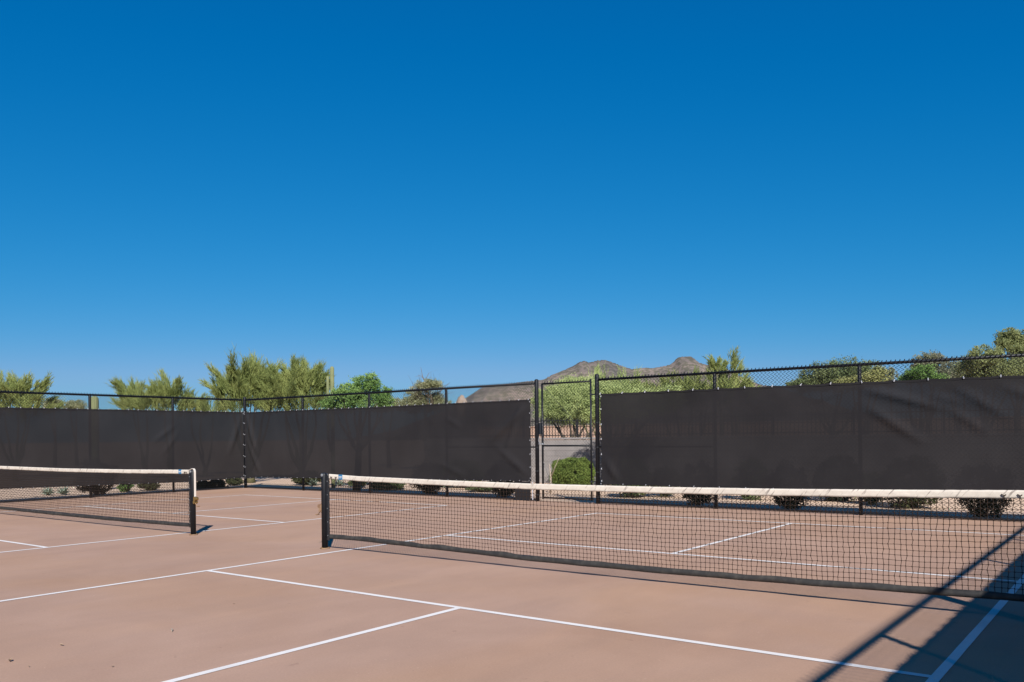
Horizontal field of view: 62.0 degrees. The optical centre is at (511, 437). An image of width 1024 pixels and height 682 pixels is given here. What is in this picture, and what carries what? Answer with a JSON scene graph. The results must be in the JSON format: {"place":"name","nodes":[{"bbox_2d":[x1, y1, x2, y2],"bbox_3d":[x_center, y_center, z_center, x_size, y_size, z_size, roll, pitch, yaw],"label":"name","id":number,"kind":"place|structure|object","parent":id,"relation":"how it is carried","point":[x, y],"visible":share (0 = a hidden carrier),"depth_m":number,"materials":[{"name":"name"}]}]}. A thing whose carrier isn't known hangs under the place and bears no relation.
{"place":"outdoors","nodes":[
{"label":"outdoors","id":0,"kind":"place"},
{"bbox_2d":[307,479,319,484],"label":"agave plant","id":1,"kind":"object","parent":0,"point":[313,482],"visible":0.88,"depth_m":31.39,"materials":[{"name":"green plant"}]},
{"bbox_2d":[456,395,466,402],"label":"boulder","id":2,"kind":"object","parent":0,"point":[459,399],"visible":0.25,"depth_m":119.51,"materials":[{"name":"beige stone"}]},
{"bbox_2d":[0,477,1023,520],"bbox_3d":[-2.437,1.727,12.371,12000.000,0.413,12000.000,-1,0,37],"label":"ground","id":3,"kind":"structure","parent":0,"point":[286,485],"depth_m":23.22,"materials":[{"name":"beige gravel"}]},
{"bbox_2d":[0,369,65,407],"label":"palo verde tree","id":4,"kind":"object","parent":3,"relation":"on","point":[20,384],"visible":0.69,"depth_m":37.80,"materials":[{"name":"green plant"}]},
{"bbox_2d":[39,487,55,494],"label":"agave plant","id":5,"kind":"object","parent":3,"relation":"on","point":[48,491],"visible":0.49,"depth_m":27.35,"materials":[{"name":"green plant"}]},
{"bbox_2d":[41,397,61,407],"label":"tree","id":6,"kind":"object","parent":3,"relation":"on","point":[51,402],"visible":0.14,"depth_m":59.59,"materials":[{"name":"green plant"}]},
{"bbox_2d":[56,487,71,493],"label":"agave plant","id":7,"kind":"object","parent":3,"relation":"on","point":[62,492],"visible":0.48,"depth_m":27.50,"materials":[{"name":"green plant"}]},
{"bbox_2d":[63,399,87,408],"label":"tree","id":8,"kind":"object","parent":3,"relation":"on","point":[70,403],"visible":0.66,"depth_m":61.69,"materials":[{"name":"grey plant"}]},
{"bbox_2d":[91,396,98,486],"bbox_3d":[-14.204,0.215,29.000,0.265,3.263,0.265,-1,0,-8],"label":"saguaro cactus","id":9,"kind":"object","parent":3,"relation":"on","point":[95,401],"visible":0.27,"depth_m":28.91,"materials":[{"name":"green plant"}]},
{"bbox_2d":[75,485,115,494],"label":"dark shrub","id":10,"kind":"object","parent":3,"relation":"on","point":[93,488],"visible":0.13,"depth_m":25.40,"materials":[{"name":"green plant"}]},
{"bbox_2d":[118,484,133,491],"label":"shrub","id":11,"kind":"object","parent":3,"relation":"on","point":[122,487],"visible":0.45,"depth_m":28.66,"materials":[{"name":"green plant"}]},
{"bbox_2d":[105,375,161,409],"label":"palo verde tree","id":12,"kind":"object","parent":3,"relation":"on","point":[119,386],"visible":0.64,"depth_m":35.47,"materials":[{"name":"green plant"}]},
{"bbox_2d":[138,483,160,490],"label":"shrub","id":13,"kind":"object","parent":3,"relation":"on","point":[154,486],"visible":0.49,"depth_m":29.36,"materials":[{"name":"green plant"}]},
{"bbox_2d":[131,367,209,410],"bbox_3d":[-14.416,-0.599,36.117,3.218,4.980,2.456,-1,0,-21],"label":"palo verde tree","id":14,"kind":"object","parent":3,"relation":"on","point":[174,390],"visible":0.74,"depth_m":35.76,"materials":[{"name":"green plant"}]},
{"bbox_2d":[196,481,211,490],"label":"dark shrub","id":15,"kind":"object","parent":3,"relation":"on","point":[204,484],"visible":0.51,"depth_m":28.15,"materials":[{"name":"green plant"}]},
{"bbox_2d":[176,388,236,411],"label":"palo verde tree","id":16,"kind":"object","parent":3,"relation":"on","point":[199,407],"visible":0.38,"depth_m":39.85,"materials":[{"name":"green plant"}]},
{"bbox_2d":[208,479,227,489],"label":"dark shrub","id":17,"kind":"object","parent":3,"relation":"on","point":[217,484],"visible":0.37,"depth_m":28.65,"materials":[{"name":"green plant"}]},
{"bbox_2d":[225,478,243,485],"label":"shrub","id":18,"kind":"object","parent":3,"relation":"on","point":[228,482],"visible":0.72,"depth_m":31.93,"materials":[{"name":"green plant"}]},
{"bbox_2d":[197,343,291,482],"bbox_3d":[-10.411,-0.943,34.114,4.182,5.562,3.529,-1,0,-16],"label":"palo verde tree","id":19,"kind":"object","parent":3,"relation":"on","point":[236,383],"visible":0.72,"depth_m":33.44,"materials":[{"name":"green plant"}]},
{"bbox_2d":[253,352,340,479],"bbox_3d":[-8.348,-0.865,33.977,3.391,5.328,3.882,-1,0,37],"label":"palo verde tree","id":20,"kind":"object","parent":3,"relation":"on","point":[301,379],"visible":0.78,"depth_m":33.51,"materials":[{"name":"green plant"}]},
{"bbox_2d":[291,478,320,484],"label":"shrub","id":21,"kind":"object","parent":3,"relation":"on","point":[298,481],"visible":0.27,"depth_m":31.60,"materials":[{"name":"green plant"}]},
{"bbox_2d":[326,366,334,487],"bbox_3d":[-6.382,-0.374,29.991,0.273,4.273,0.139,-1,0,-8],"label":"saguaro cactus","id":22,"kind":"object","parent":3,"relation":"on","point":[331,383],"visible":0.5,"depth_m":29.95,"materials":[{"name":"green plant"}]},
{"bbox_2d":[317,371,396,490],"bbox_3d":[-5.134,-0.213,28.034,2.689,3.957,1.648,-1,0,3],"label":"mesquite tree","id":23,"kind":"object","parent":3,"relation":"on","point":[373,383],"visible":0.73,"depth_m":27.86,"materials":[{"name":"green plant"}]},
{"bbox_2d":[367,482,405,489],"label":"shrub","id":24,"kind":"object","parent":3,"relation":"on","point":[379,484],"visible":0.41,"depth_m":28.14,"materials":[{"name":"green plant"}]},
{"bbox_2d":[396,370,453,405],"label":"mesquite tree","id":25,"kind":"object","parent":3,"relation":"on","point":[430,383],"visible":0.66,"depth_m":43.72,"materials":[{"name":"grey plant"}]},
{"bbox_2d":[410,484,442,495],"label":"dark shrub","id":26,"kind":"object","parent":3,"relation":"on","point":[428,488],"visible":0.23,"depth_m":24.82,"materials":[{"name":"green plant"}]},
{"bbox_2d":[465,487,491,491],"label":"shrub","id":27,"kind":"object","parent":3,"relation":"on","point":[474,488],"visible":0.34,"depth_m":26.55,"materials":[{"name":"green plant"}]},
{"bbox_2d":[489,481,514,496],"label":"dark shrub","id":28,"kind":"object","parent":3,"relation":"on","point":[508,492],"visible":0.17,"depth_m":23.12,"materials":[{"name":"green plant"}]},
{"bbox_2d":[0,488,1023,681],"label":"court surface","id":29,"kind":"object","parent":3,"relation":"on","point":[124,629],"visible":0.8,"depth_m":8.53,"materials":[{"name":"concrete"}]},
{"bbox_2d":[0,466,199,534],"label":"tennis net","id":30,"kind":"object","parent":29,"relation":"on","point":[5,485],"visible":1,"depth_m":16.45,"materials":[{"name":"black fabric"}]},
{"bbox_2d":[0,390,242,501],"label":"chain link fence","id":31,"kind":"object","parent":29,"relation":"on","point":[114,396],"visible":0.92,"depth_m":25.38,"materials":[{"name":"black metal"}]},
{"bbox_2d":[0,407,243,488],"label":"windscreen","id":32,"kind":"object","parent":31,"relation":"attached to","point":[207,445],"visible":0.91,"depth_m":25.42,"materials":[{"name":"grey fabric"}]},
{"bbox_2d":[0,495,445,552],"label":"court lines","id":33,"kind":"object","parent":29,"relation":"on","point":[188,514],"visible":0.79,"depth_m":17.12,"materials":[{"name":"paint"}]},
{"bbox_2d":[243,379,539,500],"bbox_3d":[-4.222,0.151,25.323,12.291,3.176,0.112,-1,0,37],"label":"chain link fence","id":34,"kind":"object","parent":29,"relation":"on","point":[535,383],"visible":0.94,"depth_m":24.20,"materials":[{"name":"black metal"}]},
{"bbox_2d":[244,399,530,480],"bbox_3d":[-4.315,0.198,25.261,11.964,2.286,0.107,-1,0,37],"label":"windscreen","id":35,"kind":"object","parent":34,"relation":"attached to","point":[482,441],"visible":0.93,"depth_m":24.56,"materials":[{"name":"grey fabric"}]},
{"bbox_2d":[515,481,532,499],"bbox_3d":[0.306,1.356,21.843,0.570,0.470,0.010,-1,0,37],"label":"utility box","id":36,"kind":"object","parent":34,"relation":"attached to","point":[523,494],"visible":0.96,"depth_m":21.85,"materials":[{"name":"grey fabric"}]},
{"bbox_2d":[538,379,595,500],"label":"chain link gate","id":37,"kind":"structure","parent":34,"relation":"attached to","point":[541,431],"depth_m":21.08,"materials":[{"name":"black metal"}]},
{"bbox_2d":[0,513,1023,681],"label":"court lines","id":38,"kind":"object","parent":29,"relation":"on","point":[942,669],"visible":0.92,"depth_m":7.35,"materials":[{"name":"paint"}]},
{"bbox_2d":[315,473,1023,601],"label":"tennis net","id":39,"kind":"object","parent":29,"relation":"on","point":[324,510],"visible":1,"depth_m":9.00,"materials":[{"name":"black fabric"}]},
{"bbox_2d":[549,457,559,492],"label":"bare sapling","id":40,"kind":"object","parent":3,"relation":"on","point":[551,474],"visible":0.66,"depth_m":25.97,"materials":[{"name":"beige plant"}]},
{"bbox_2d":[548,456,595,484],"bbox_3d":[1.984,1.154,27.994,1.415,1.116,1.414,-1,0,37],"label":"round shrub","id":41,"kind":"object","parent":3,"relation":"on","point":[572,476],"visible":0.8,"depth_m":27.58,"materials":[{"name":"green plant"}]},
{"bbox_2d":[530,372,630,439],"bbox_3d":[2.842,-0.490,33.985,4.304,4.353,4.162,-1,0,37],"label":"mesquite tree","id":42,"kind":"object","parent":3,"relation":"on","point":[558,408],"visible":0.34,"depth_m":33.51,"materials":[{"name":"green plant"}]},
{"bbox_2d":[555,361,678,433],"bbox_3d":[4.761,-1.061,39.984,6.656,5.447,4.283,-1,0,-11],"label":"palo verde tree","id":43,"kind":"object","parent":3,"relation":"on","point":[597,370],"visible":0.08,"depth_m":39.85,"materials":[{"name":"green plant"}]},
{"bbox_2d":[564,378,681,485],"bbox_3d":[3.716,-0.135,26.977,3.843,3.617,2.910,-1,0,-30],"label":"mesquite tree","id":44,"kind":"object","parent":3,"relation":"on","point":[584,402],"visible":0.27,"depth_m":26.82,"materials":[{"name":"green plant"}]},
{"bbox_2d":[611,484,648,497],"bbox_3d":[3.301,1.130,23.644,1.245,1.194,1.110,-1,0,-13],"label":"shrub","id":45,"kind":"object","parent":3,"relation":"on","point":[626,493],"visible":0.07,"depth_m":23.56,"materials":[{"name":"green plant"}]},
{"bbox_2d":[650,486,677,496],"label":"shrub","id":46,"kind":"object","parent":3,"relation":"on","point":[664,494],"visible":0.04,"depth_m":23.68,"materials":[{"name":"green plant"}]},
{"bbox_2d":[637,365,730,391],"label":"palo verde tree","id":47,"kind":"object","parent":3,"relation":"on","point":[682,383],"visible":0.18,"depth_m":31.75,"materials":[{"name":"green plant"}]},
{"bbox_2d":[679,486,713,505],"bbox_3d":[4.380,1.073,19.850,1.000,1.193,0.935,-1,0,37],"label":"dark shrub","id":48,"kind":"object","parent":3,"relation":"on","point":[697,497],"visible":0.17,"depth_m":19.74,"materials":[{"name":"green plant"}]},
{"bbox_2d":[691,345,760,388],"bbox_3d":[7.557,-0.779,29.927,2.474,4.928,1.684,-1,0,-34],"label":"palo verde tree","id":49,"kind":"object","parent":3,"relation":"on","point":[715,365],"visible":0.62,"depth_m":29.80,"materials":[{"name":"green plant"}]},
{"bbox_2d":[742,495,762,500],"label":"shrub","id":50,"kind":"object","parent":3,"relation":"on","point":[751,497],"visible":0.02,"depth_m":22.17,"materials":[{"name":"green plant"}]},
{"bbox_2d":[771,496,808,511],"bbox_3d":[5.980,1.062,18.587,1.062,1.289,1.064,-1,0,-19],"label":"dark shrub","id":51,"kind":"object","parent":3,"relation":"on","point":[791,502],"visible":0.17,"depth_m":18.43,"materials":[{"name":"green plant"}]},
{"bbox_2d":[595,352,1023,521],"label":"chain link fence","id":52,"kind":"object","parent":3,"relation":"on","point":[859,365],"visible":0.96,"depth_m":17.47,"materials":[{"name":"black metal"}]},
{"bbox_2d":[600,375,1023,489],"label":"windscreen","id":53,"kind":"object","parent":52,"relation":"attached to","point":[963,433],"visible":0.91,"depth_m":17.27,"materials":[{"name":"grey fabric"}]},
{"bbox_2d":[819,497,852,500],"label":"shrub","id":54,"kind":"object","parent":3,"relation":"on","point":[828,499],"visible":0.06,"depth_m":21.47,"materials":[{"name":"green plant"}]},
{"bbox_2d":[791,354,883,384],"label":"evergreen tree","id":55,"kind":"object","parent":3,"relation":"on","point":[832,362],"visible":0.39,"depth_m":33.50,"materials":[{"name":"green plant"}]},
{"bbox_2d":[832,365,891,382],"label":"shrubby tree","id":56,"kind":"object","parent":3,"relation":"on","point":[867,375],"visible":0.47,"depth_m":26.81,"materials":[{"name":"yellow plant"}]},
{"bbox_2d":[851,497,885,504],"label":"shrub","id":57,"kind":"object","parent":3,"relation":"on","point":[868,501],"visible":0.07,"depth_m":20.38,"materials":[{"name":"green plant"}]},
{"bbox_2d":[885,366,899,380],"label":"thin tree","id":58,"kind":"object","parent":3,"relation":"on","point":[889,372],"visible":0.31,"depth_m":59.59,"materials":[{"name":"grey plant"}]},
{"bbox_2d":[884,497,941,508],"bbox_3d":[9.122,0.997,19.395,1.434,1.312,1.460,-1,0,6],"label":"shrub","id":59,"kind":"object","parent":3,"relation":"on","point":[908,499],"visible":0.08,"depth_m":19.12,"materials":[{"name":"green plant"}]},
{"bbox_2d":[896,363,950,379],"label":"shrubby tree","id":60,"kind":"object","parent":3,"relation":"on","point":[920,372],"visible":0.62,"depth_m":25.80,"materials":[{"name":"green plant"}]},
{"bbox_2d":[909,350,951,370],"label":"brown tree","id":61,"kind":"object","parent":3,"relation":"on","point":[931,355],"visible":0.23,"depth_m":39.72,"materials":[{"name":"green plant"}]},
{"bbox_2d":[937,357,967,377],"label":"brown tree","id":62,"kind":"object","parent":3,"relation":"on","point":[945,369],"visible":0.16,"depth_m":37.79,"materials":[{"name":"green plant"}]},
{"bbox_2d":[955,498,1014,517],"bbox_3d":[9.016,0.998,16.281,1.103,1.384,1.136,-1,0,-15],"label":"dark shrub","id":63,"kind":"object","parent":3,"relation":"on","point":[982,505],"visible":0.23,"depth_m":16.14,"materials":[{"name":"green plant"}]},
{"bbox_2d":[953,344,1023,377],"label":"eucalyptus tree","id":64,"kind":"object","parent":3,"relation":"on","point":[975,351],"visible":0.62,"depth_m":32.54,"materials":[{"name":"green plant"}]},
{"bbox_2d":[992,327,1023,361],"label":"eucalyptus tree","id":65,"kind":"object","parent":3,"relation":"on","point":[1011,341],"visible":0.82,"depth_m":39.68,"materials":[{"name":"green plant"}]},
{"bbox_2d":[0,0,1023,411],"label":"sky","id":66,"kind":"structure","parent":0,"point":[459,192],"materials":[{"name":"blue"}]},
{"bbox_2d":[531,425,600,439],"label":"stucco wall","id":67,"kind":"structure","parent":0,"point":[563,431],"depth_m":57.75,"materials":[{"name":"beige paint"}]},
{"bbox_2d":[498,437,707,487],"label":"block wall","id":68,"kind":"structure","parent":0,"point":[558,450],"depth_m":31.14,"materials":[{"name":"grey concrete"}]},
{"bbox_2d":[531,417,592,437],"bbox_3d":[12.733,-0.522,22.954,40.500,0.800,0.050,-1,0,37],"label":"iron fence","id":69,"kind":"object","parent":68,"relation":"on","point":[532,435],"visible":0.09,"depth_m":31.28,"materials":[{"name":"black metal"}]},
{"bbox_2d":[466,356,765,425],"bbox_3d":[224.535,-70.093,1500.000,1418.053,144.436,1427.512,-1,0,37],"label":"mountain","id":70,"kind":"structure","parent":0,"point":[682,364],"depth_m":1454.84,"materials":[{"name":"brown stone"}]}
]}

